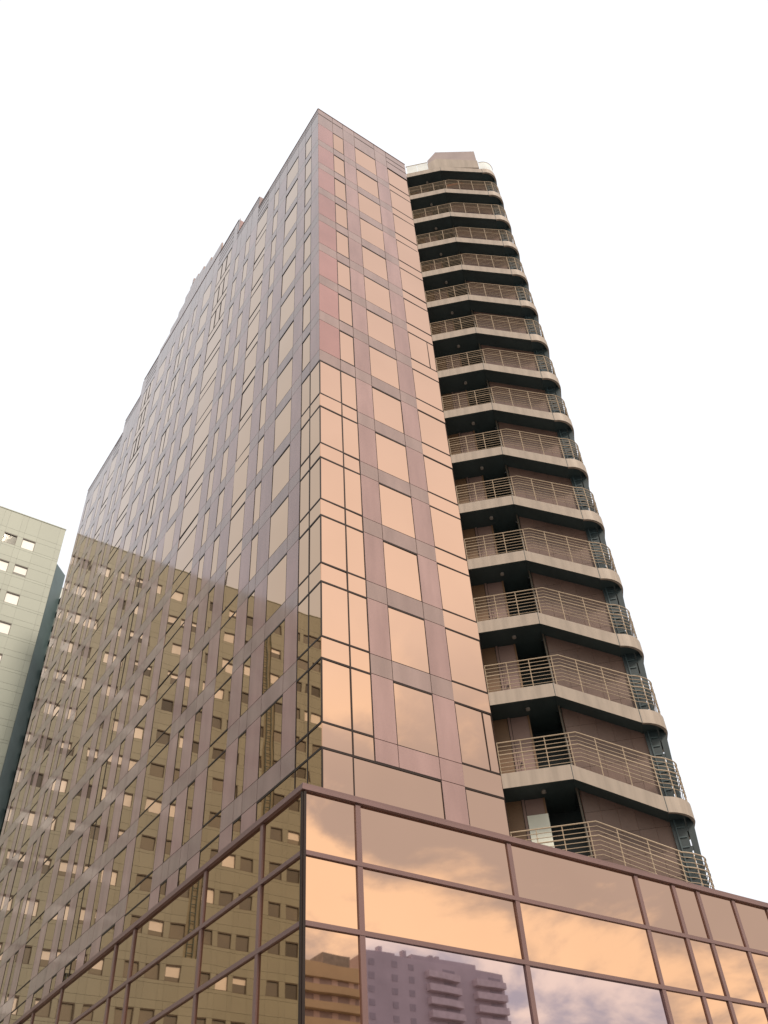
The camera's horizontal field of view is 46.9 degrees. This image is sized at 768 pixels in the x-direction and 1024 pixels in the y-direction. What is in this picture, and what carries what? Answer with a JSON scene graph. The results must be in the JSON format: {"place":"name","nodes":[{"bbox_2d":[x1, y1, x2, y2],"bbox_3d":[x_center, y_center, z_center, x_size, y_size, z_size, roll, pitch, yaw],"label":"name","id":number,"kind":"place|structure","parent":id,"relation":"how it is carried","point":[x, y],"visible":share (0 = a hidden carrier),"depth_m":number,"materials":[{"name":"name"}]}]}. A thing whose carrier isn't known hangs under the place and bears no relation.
{"place":"outdoors","nodes":[
{"label":"outdoors","id":0,"kind":"place"},
{"bbox_2d":[0,0,767,902],"label":"sky","id":1,"kind":"structure","parent":0,"point":[624,142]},
{"label":"ground","id":2,"kind":"structure","parent":0,"visible":0},
{"bbox_2d":[0,506,66,834],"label":"office block","id":3,"kind":"structure","parent":2,"relation":"on","point":[32,576],"depth_m":95.46,"materials":[{"name":"beige concrete"}]},
{"bbox_2d":[0,559,8,571],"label":"window","id":4,"kind":"structure","parent":3,"relation":"in","point":[4,564],"depth_m":97.71,"materials":[{"name":"white glass"}]},
{"bbox_2d":[0,620,11,634],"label":"window","id":5,"kind":"structure","parent":3,"relation":"in","point":[5,627],"depth_m":93.14,"materials":[{"name":"white glass"}]},
{"bbox_2d":[2,532,17,544],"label":"window","id":6,"kind":"structure","parent":3,"relation":"in","point":[9,538],"depth_m":100.25,"materials":[{"name":"white glass"}]},
{"bbox_2d":[3,591,19,604],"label":"window","id":7,"kind":"structure","parent":3,"relation":"in","point":[10,597],"depth_m":95.75,"materials":[{"name":"white glass"}]},
{"bbox_2d":[12,564,27,577],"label":"window","id":8,"kind":"structure","parent":3,"relation":"in","point":[19,570],"depth_m":98.43,"materials":[{"name":"white glass"}]},
{"bbox_2d":[20,538,35,550],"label":"window","id":9,"kind":"structure","parent":3,"relation":"in","point":[27,544],"depth_m":101.14,"materials":[{"name":"white glass"}]},
{"bbox_2d":[0,108,767,1023],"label":"office tower","id":10,"kind":"structure","parent":2,"relation":"on","point":[344,710],"depth_m":39.13,"materials":[{"name":"pink stone"}]},
{"bbox_2d":[9,1000,25,1023],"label":"window","id":11,"kind":"structure","parent":10,"relation":"in","point":[17,1012],"depth_m":47.62,"materials":[{"name":"brown glass"}]},
{"bbox_2d":[15,929,40,993],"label":"window","id":12,"kind":"structure","parent":10,"relation":"in","point":[28,959],"depth_m":49.46,"materials":[{"name":"brown glass"}]},
{"bbox_2d":[30,984,43,1008],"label":"window","id":13,"kind":"structure","parent":10,"relation":"in","point":[37,995],"depth_m":45.82,"materials":[{"name":"brown glass"}]},
{"bbox_2d":[30,865,53,925],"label":"window","id":14,"kind":"structure","parent":10,"relation":"in","point":[44,883],"depth_m":51.98,"materials":[{"name":"brown glass"}]},
{"bbox_2d":[37,912,57,974],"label":"window","id":15,"kind":"structure","parent":10,"relation":"in","point":[50,930],"depth_m":47.60,"materials":[{"name":"brown glass"}]},
{"bbox_2d":[43,807,65,863],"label":"window","id":16,"kind":"structure","parent":10,"relation":"in","point":[56,826],"depth_m":54.49,"materials":[{"name":"brown glass"}]},
{"bbox_2d":[55,753,76,807],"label":"window","id":17,"kind":"structure","parent":10,"relation":"in","point":[65,783],"depth_m":57.05,"materials":[{"name":"brown glass"}]},
{"bbox_2d":[62,955,77,981],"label":"window","id":18,"kind":"structure","parent":10,"relation":"in","point":[69,969],"depth_m":43.09,"materials":[{"name":"brown glass"}]},
{"bbox_2d":[69,880,90,945],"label":"window","id":19,"kind":"structure","parent":10,"relation":"in","point":[82,898],"depth_m":44.90,"materials":[{"name":"brown glass"}]},
{"bbox_2d":[83,943,91,964],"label":"window","id":20,"kind":"structure","parent":10,"relation":"in","point":[87,953],"depth_m":41.75,"materials":[{"name":"brown glass"}]},
{"bbox_2d":[82,814,101,873],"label":"window","id":21,"kind":"structure","parent":10,"relation":"in","point":[95,826],"depth_m":47.41,"materials":[{"name":"brown glass"}]},
{"bbox_2d":[94,753,112,808],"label":"window","id":22,"kind":"structure","parent":10,"relation":"in","point":[105,769],"depth_m":49.92,"materials":[{"name":"brown glass"}]},
{"bbox_2d":[99,924,114,950],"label":"window","id":23,"kind":"structure","parent":10,"relation":"in","point":[107,936],"depth_m":40.35,"materials":[{"name":"brown glass"}]},
{"bbox_2d":[105,845,126,913],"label":"window","id":24,"kind":"structure","parent":10,"relation":"in","point":[119,860],"depth_m":42.14,"materials":[{"name":"brown glass"}]},
{"bbox_2d":[117,775,137,838],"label":"window","id":25,"kind":"structure","parent":10,"relation":"in","point":[129,793],"depth_m":44.67,"materials":[{"name":"brown glass"}]},
{"bbox_2d":[122,894,149,931],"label":"window","id":26,"kind":"structure","parent":10,"relation":"in","point":[141,908],"depth_m":38.42,"materials":[{"name":"brown glass"}]},
{"bbox_2d":[128,713,146,771],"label":"window","id":27,"kind":"structure","parent":10,"relation":"in","point":[135,755],"depth_m":47.17,"materials":[{"name":"brown glass"}]},
{"bbox_2d":[128,813,159,893],"bbox_3d":[-10.887,15.524,40.258,0.053,2.720,2.750,23,-50,-26],"label":"window","id":28,"kind":"structure","parent":10,"relation":"in","point":[146,840],"depth_m":40.23,"materials":[{"name":"brown glass"}]},
{"bbox_2d":[137,658,154,711],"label":"window","id":29,"kind":"structure","parent":10,"relation":"in","point":[148,672],"depth_m":49.71,"materials":[{"name":"brown glass"}]},
{"bbox_2d":[139,742,168,816],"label":"window","id":30,"kind":"structure","parent":10,"relation":"in","point":[153,787],"depth_m":42.76,"materials":[{"name":"brown glass"}]},
{"bbox_2d":[158,879,166,901],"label":"window","id":31,"kind":"structure","parent":10,"relation":"in","point":[162,892],"depth_m":36.85,"materials":[{"name":"brown glass"}]},
{"bbox_2d":[149,678,177,748],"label":"window","id":32,"kind":"structure","parent":10,"relation":"in","point":[164,707],"depth_m":45.27,"materials":[{"name":"brown glass"}]},
{"bbox_2d":[157,621,184,688],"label":"window","id":33,"kind":"structure","parent":10,"relation":"in","point":[171,654],"depth_m":47.77,"materials":[{"name":"brown glass"}]},
{"bbox_2d":[165,571,190,633],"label":"window","id":34,"kind":"structure","parent":10,"relation":"in","point":[178,601],"depth_m":50.28,"materials":[{"name":"brown glass"}]},
{"bbox_2d":[177,862,186,886],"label":"window","id":35,"kind":"structure","parent":10,"relation":"in","point":[182,870],"depth_m":35.78,"materials":[{"name":"brown glass"}]},
{"bbox_2d":[172,525,196,584],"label":"window","id":36,"kind":"structure","parent":10,"relation":"in","point":[185,552],"depth_m":52.81,"materials":[{"name":"beige glass"}]},
{"bbox_2d":[181,779,194,846],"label":"window","id":37,"kind":"structure","parent":10,"relation":"in","point":[190,791],"depth_m":37.58,"materials":[{"name":"brown glass"}]},
{"bbox_2d":[179,483,201,539],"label":"window","id":38,"kind":"structure","parent":10,"relation":"in","point":[191,510],"depth_m":55.31,"materials":[{"name":"beige glass"}]},
{"bbox_2d":[185,445,206,497],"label":"window","id":39,"kind":"structure","parent":10,"relation":"in","point":[196,470],"depth_m":57.82,"materials":[{"name":"beige glass"}]},
{"bbox_2d":[0,133,416,1023],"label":"window","id":40,"kind":"structure","parent":10,"relation":"in","point":[311,386],"depth_m":59.95,"materials":[{"name":"brown glass"}]},
{"bbox_2d":[198,834,219,868],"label":"window","id":41,"kind":"structure","parent":10,"relation":"in","point":[210,850],"depth_m":34.37,"materials":[{"name":"brown glass"}]},
{"bbox_2d":[202,749,225,827],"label":"window","id":42,"kind":"structure","parent":10,"relation":"in","point":[215,771],"depth_m":36.18,"materials":[{"name":"brown glass"}]},
{"bbox_2d":[209,675,231,747],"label":"window","id":43,"kind":"structure","parent":10,"relation":"in","point":[220,715],"depth_m":38.69,"materials":[{"name":"brown glass"}]},
{"bbox_2d":[216,610,236,675],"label":"window","id":44,"kind":"structure","parent":10,"relation":"in","point":[225,651],"depth_m":41.21,"materials":[{"name":"brown glass"}]},
{"bbox_2d":[222,553,240,612],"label":"window","id":45,"kind":"structure","parent":10,"relation":"in","point":[231,585],"depth_m":43.71,"materials":[{"name":"beige glass"}]},
{"bbox_2d":[231,816,240,841],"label":"window","id":46,"kind":"structure","parent":10,"relation":"in","point":[236,825],"depth_m":33.07,"materials":[{"name":"brown glass"}]},
{"bbox_2d":[227,502,244,556],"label":"window","id":47,"kind":"structure","parent":10,"relation":"in","point":[237,521],"depth_m":46.23,"materials":[{"name":"beige glass"}]},
{"bbox_2d":[231,455,248,507],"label":"window","id":48,"kind":"structure","parent":10,"relation":"in","point":[240,476],"depth_m":48.73,"materials":[{"name":"beige glass"}]},
{"bbox_2d":[234,729,246,799],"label":"window","id":49,"kind":"structure","parent":10,"relation":"in","point":[239,779],"depth_m":34.85,"materials":[{"name":"brown glass"}]},
{"bbox_2d":[240,655,250,716],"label":"window","id":50,"kind":"structure","parent":10,"relation":"in","point":[246,664],"depth_m":37.36,"materials":[{"name":"brown glass"}]},
{"bbox_2d":[258,694,282,778],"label":"window","id":51,"kind":"structure","parent":10,"relation":"in","point":[270,741],"depth_m":33.45,"materials":[{"name":"brown glass"}]},
{"bbox_2d":[262,619,284,694],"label":"window","id":52,"kind":"structure","parent":10,"relation":"in","point":[273,661],"depth_m":35.96,"materials":[{"name":"brown glass"}]},
{"bbox_2d":[256,769,294,820],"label":"window","id":53,"kind":"structure","parent":10,"relation":"in","point":[285,786],"depth_m":31.35,"materials":[{"name":"brown glass"}]},
{"bbox_2d":[265,553,286,622],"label":"window","id":54,"kind":"structure","parent":10,"relation":"in","point":[276,578],"depth_m":38.49,"materials":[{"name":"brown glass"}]},
{"bbox_2d":[268,494,288,558],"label":"window","id":55,"kind":"structure","parent":10,"relation":"in","point":[279,519],"depth_m":41.00,"materials":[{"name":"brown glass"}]},
{"bbox_2d":[271,444,289,502],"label":"window","id":56,"kind":"structure","parent":10,"relation":"in","point":[280,475],"depth_m":43.53,"materials":[{"name":"brown glass"}]},
{"bbox_2d":[274,397,291,451],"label":"window","id":57,"kind":"structure","parent":10,"relation":"in","point":[283,420],"depth_m":46.03,"materials":[{"name":"brown glass"}]},
{"bbox_2d":[276,356,292,406],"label":"window","id":58,"kind":"structure","parent":10,"relation":"in","point":[284,380],"depth_m":48.57,"materials":[{"name":"brown glass"}]},
{"bbox_2d":[278,319,293,366],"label":"window","id":59,"kind":"structure","parent":10,"relation":"in","point":[286,341],"depth_m":51.10,"materials":[{"name":"brown glass"}]},
{"bbox_2d":[294,759,306,788],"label":"window","id":60,"kind":"structure","parent":10,"relation":"in","point":[301,771],"depth_m":30.33,"materials":[{"name":"brown glass"}]},
{"bbox_2d":[295,670,307,745],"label":"window","id":61,"kind":"structure","parent":10,"relation":"in","point":[301,724],"depth_m":32.09,"materials":[{"name":"brown glass"}]},
{"bbox_2d":[297,594,308,659],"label":"window","id":62,"kind":"structure","parent":10,"relation":"in","point":[302,609],"depth_m":34.66,"materials":[{"name":"brown glass"}]},
{"bbox_2d":[298,527,308,586],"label":"window","id":63,"kind":"structure","parent":10,"relation":"in","point":[303,552],"depth_m":37.14,"materials":[{"name":"brown glass"}]},
{"bbox_2d":[299,470,308,522],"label":"window","id":64,"kind":"structure","parent":10,"relation":"in","point":[304,482],"depth_m":39.67,"materials":[{"name":"brown glass"}]},
{"bbox_2d":[307,746,321,786],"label":"window","id":65,"kind":"structure","parent":10,"relation":"in","point":[314,762],"depth_m":29.65,"materials":[{"name":"brown glass"}]},
{"bbox_2d":[308,580,320,648],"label":"window","id":66,"kind":"structure","parent":10,"relation":"in","point":[314,627],"depth_m":34.14,"materials":[{"name":"brown glass"}]},
{"bbox_2d":[309,456,319,510],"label":"window","id":67,"kind":"structure","parent":10,"relation":"in","point":[314,471],"depth_m":39.17,"materials":[{"name":"brown glass"}]},
{"bbox_2d":[309,405,320,455],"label":"window","id":68,"kind":"structure","parent":10,"relation":"in","point":[314,419],"depth_m":41.65,"materials":[{"name":"brown glass"}]},
{"bbox_2d":[308,657,322,734],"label":"window","id":69,"kind":"structure","parent":10,"relation":"in","point":[315,686],"depth_m":31.54,"materials":[{"name":"brown glass"}]},
{"bbox_2d":[309,514,321,574],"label":"window","id":70,"kind":"structure","parent":10,"relation":"in","point":[315,529],"depth_m":36.60,"materials":[{"name":"brown glass"}]},
{"bbox_2d":[319,360,341,403],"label":"window","id":71,"kind":"structure","parent":10,"relation":"in","point":[330,375],"depth_m":44.19,"materials":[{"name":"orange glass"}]},
{"bbox_2d":[319,405,342,452],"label":"window","id":72,"kind":"structure","parent":10,"relation":"in","point":[330,423],"depth_m":41.63,"materials":[{"name":"orange glass"}]},
{"bbox_2d":[320,456,344,508],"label":"window","id":73,"kind":"structure","parent":10,"relation":"in","point":[332,487],"depth_m":39.12,"materials":[{"name":"orange glass"}]},
{"bbox_2d":[321,514,346,572],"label":"window","id":74,"kind":"structure","parent":10,"relation":"in","point":[334,547],"depth_m":36.63,"materials":[{"name":"orange glass"}]},
{"bbox_2d":[320,580,349,645],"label":"window","id":75,"kind":"structure","parent":10,"relation":"in","point":[334,608],"depth_m":34.09,"materials":[{"name":"orange glass"}]},
{"bbox_2d":[321,656,352,730],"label":"window","id":76,"kind":"structure","parent":10,"relation":"in","point":[337,698],"depth_m":31.61,"materials":[{"name":"orange glass"}]},
{"bbox_2d":[321,746,354,795],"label":"window","id":77,"kind":"structure","parent":10,"relation":"in","point":[337,768],"depth_m":29.52,"materials":[{"name":"orange glass"}]},
{"bbox_2d":[339,330,354,366],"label":"window","id":78,"kind":"structure","parent":10,"relation":"in","point":[346,340],"depth_m":47.17,"materials":[{"name":"orange glass"}]},
{"bbox_2d":[341,370,356,410],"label":"window","id":79,"kind":"structure","parent":10,"relation":"in","point":[348,382],"depth_m":44.63,"materials":[{"name":"orange glass"}]},
{"bbox_2d":[342,416,359,459],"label":"window","id":80,"kind":"structure","parent":10,"relation":"in","point":[350,427],"depth_m":42.12,"materials":[{"name":"orange glass"}]},
{"bbox_2d":[344,467,362,515],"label":"window","id":81,"kind":"structure","parent":10,"relation":"in","point":[352,479],"depth_m":39.60,"materials":[{"name":"orange glass"}]},
{"bbox_2d":[346,524,365,579],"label":"window","id":82,"kind":"structure","parent":10,"relation":"in","point":[354,537],"depth_m":37.09,"materials":[{"name":"orange glass"}]},
{"bbox_2d":[348,590,369,652],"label":"window","id":83,"kind":"structure","parent":10,"relation":"in","point":[357,603],"depth_m":34.57,"materials":[{"name":"orange glass"}]},
{"bbox_2d":[351,666,373,737],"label":"window","id":84,"kind":"structure","parent":10,"relation":"in","point":[361,686],"depth_m":32.05,"materials":[{"name":"orange glass"}]},
{"bbox_2d":[358,192,381,223],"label":"window","id":85,"kind":"structure","parent":10,"relation":"in","point":[367,206],"depth_m":60.73,"materials":[{"name":"orange glass"}]},
{"bbox_2d":[360,217,384,250],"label":"window","id":86,"kind":"structure","parent":10,"relation":"in","point":[370,233],"depth_m":58.23,"materials":[{"name":"orange glass"}]},
{"bbox_2d":[362,245,387,280],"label":"window","id":87,"kind":"structure","parent":10,"relation":"in","point":[373,262],"depth_m":55.71,"materials":[{"name":"orange glass"}]},
{"bbox_2d":[364,275,391,313],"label":"window","id":88,"kind":"structure","parent":10,"relation":"in","point":[376,294],"depth_m":53.20,"materials":[{"name":"orange glass"}]},
{"bbox_2d":[366,308,394,349],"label":"window","id":89,"kind":"structure","parent":10,"relation":"in","point":[380,329],"depth_m":50.70,"materials":[{"name":"orange glass"}]},
{"bbox_2d":[369,345,399,389],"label":"window","id":90,"kind":"structure","parent":10,"relation":"in","point":[383,367],"depth_m":48.18,"materials":[{"name":"orange glass"}]},
{"bbox_2d":[372,386,403,433],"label":"window","id":91,"kind":"structure","parent":10,"relation":"in","point":[387,409],"depth_m":45.67,"materials":[{"name":"orange glass"}]},
{"bbox_2d":[375,431,409,483],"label":"window","id":92,"kind":"structure","parent":10,"relation":"in","point":[391,454],"depth_m":43.15,"materials":[{"name":"orange glass"}]},
{"bbox_2d":[379,482,415,538],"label":"window","id":93,"kind":"structure","parent":10,"relation":"in","point":[395,506],"depth_m":40.63,"materials":[{"name":"orange glass"}]},
{"bbox_2d":[354,755,444,818],"bbox_3d":[0.637,10.843,29.368,3.770,5.120,0.053,23,-50,-26],"label":"window","id":94,"kind":"structure","parent":10,"relation":"in","point":[373,780],"depth_m":30.60,"materials":[{"name":"orange glass"}]},
{"bbox_2d":[383,540,421,601],"bbox_3d":[0.779,2.528,38.154,1.850,2.720,0.053,23,-50,-26],"label":"window","id":95,"kind":"structure","parent":10,"relation":"in","point":[402,576],"depth_m":38.13,"materials":[{"name":"orange glass"}]},
{"bbox_2d":[387,605,429,673],"bbox_3d":[0.974,5.127,35.642,1.850,2.720,0.053,23,-50,-26],"label":"window","id":96,"kind":"structure","parent":10,"relation":"in","point":[408,643],"depth_m":35.60,"materials":[{"name":"orange glass"}]},
{"bbox_2d":[396,239,421,272],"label":"window","id":97,"kind":"structure","parent":10,"relation":"in","point":[407,255],"depth_m":59.51,"materials":[{"name":"orange glass"}]},
{"bbox_2d":[400,267,425,302],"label":"window","id":98,"kind":"structure","parent":10,"relation":"in","point":[413,285],"depth_m":56.98,"materials":[{"name":"orange glass"}]},
{"bbox_2d":[393,681,438,756],"bbox_3d":[1.170,7.726,33.130,1.850,2.720,0.053,23,-50,-26],"label":"window","id":99,"kind":"structure","parent":10,"relation":"in","point":[414,708],"depth_m":33.08,"materials":[{"name":"orange glass"}]},
{"bbox_2d":[403,297,431,335],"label":"window","id":100,"kind":"structure","parent":10,"relation":"in","point":[416,316],"depth_m":54.49,"materials":[{"name":"orange glass"}]},
{"bbox_2d":[408,331,436,371],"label":"window","id":101,"kind":"structure","parent":10,"relation":"in","point":[421,351],"depth_m":51.98,"materials":[{"name":"orange glass"}]},
{"bbox_2d":[412,368,443,411],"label":"window","id":102,"kind":"structure","parent":10,"relation":"in","point":[427,390],"depth_m":49.47,"materials":[{"name":"orange glass"}]},
{"bbox_2d":[417,409,450,456],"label":"window","id":103,"kind":"structure","parent":10,"relation":"in","point":[433,431],"depth_m":46.97,"materials":[{"name":"orange glass"}]},
{"bbox_2d":[423,454,457,504],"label":"window","id":104,"kind":"structure","parent":10,"relation":"in","point":[440,481],"depth_m":44.44,"materials":[{"name":"orange glass"}]},
{"bbox_2d":[429,505,466,560],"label":"window","id":105,"kind":"structure","parent":10,"relation":"in","point":[446,527],"depth_m":41.92,"materials":[{"name":"orange glass"}]},
{"bbox_2d":[437,562,476,622],"bbox_3d":[3.222,3.584,39.437,1.880,2.720,0.053,23,-50,-26],"label":"window","id":106,"kind":"structure","parent":10,"relation":"in","point":[455,586],"depth_m":39.41,"materials":[{"name":"orange glass"}]},
{"bbox_2d":[445,627,487,693],"bbox_3d":[3.417,6.183,36.925,1.880,2.720,0.053,23,-50,-26],"label":"window","id":107,"kind":"structure","parent":10,"relation":"in","point":[466,664],"depth_m":36.89,"materials":[{"name":"orange glass"}]},
{"bbox_2d":[454,701,500,775],"bbox_3d":[3.613,8.783,34.413,1.880,2.720,0.053,23,-50,-26],"label":"window","id":108,"kind":"structure","parent":10,"relation":"in","point":[478,749],"depth_m":34.38,"materials":[{"name":"orange glass"}]},
{"bbox_2d":[465,787,509,835],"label":"window","id":109,"kind":"structure","parent":10,"relation":"in","point":[487,811],"depth_m":32.32,"materials":[{"name":"orange glass"}]}
]}

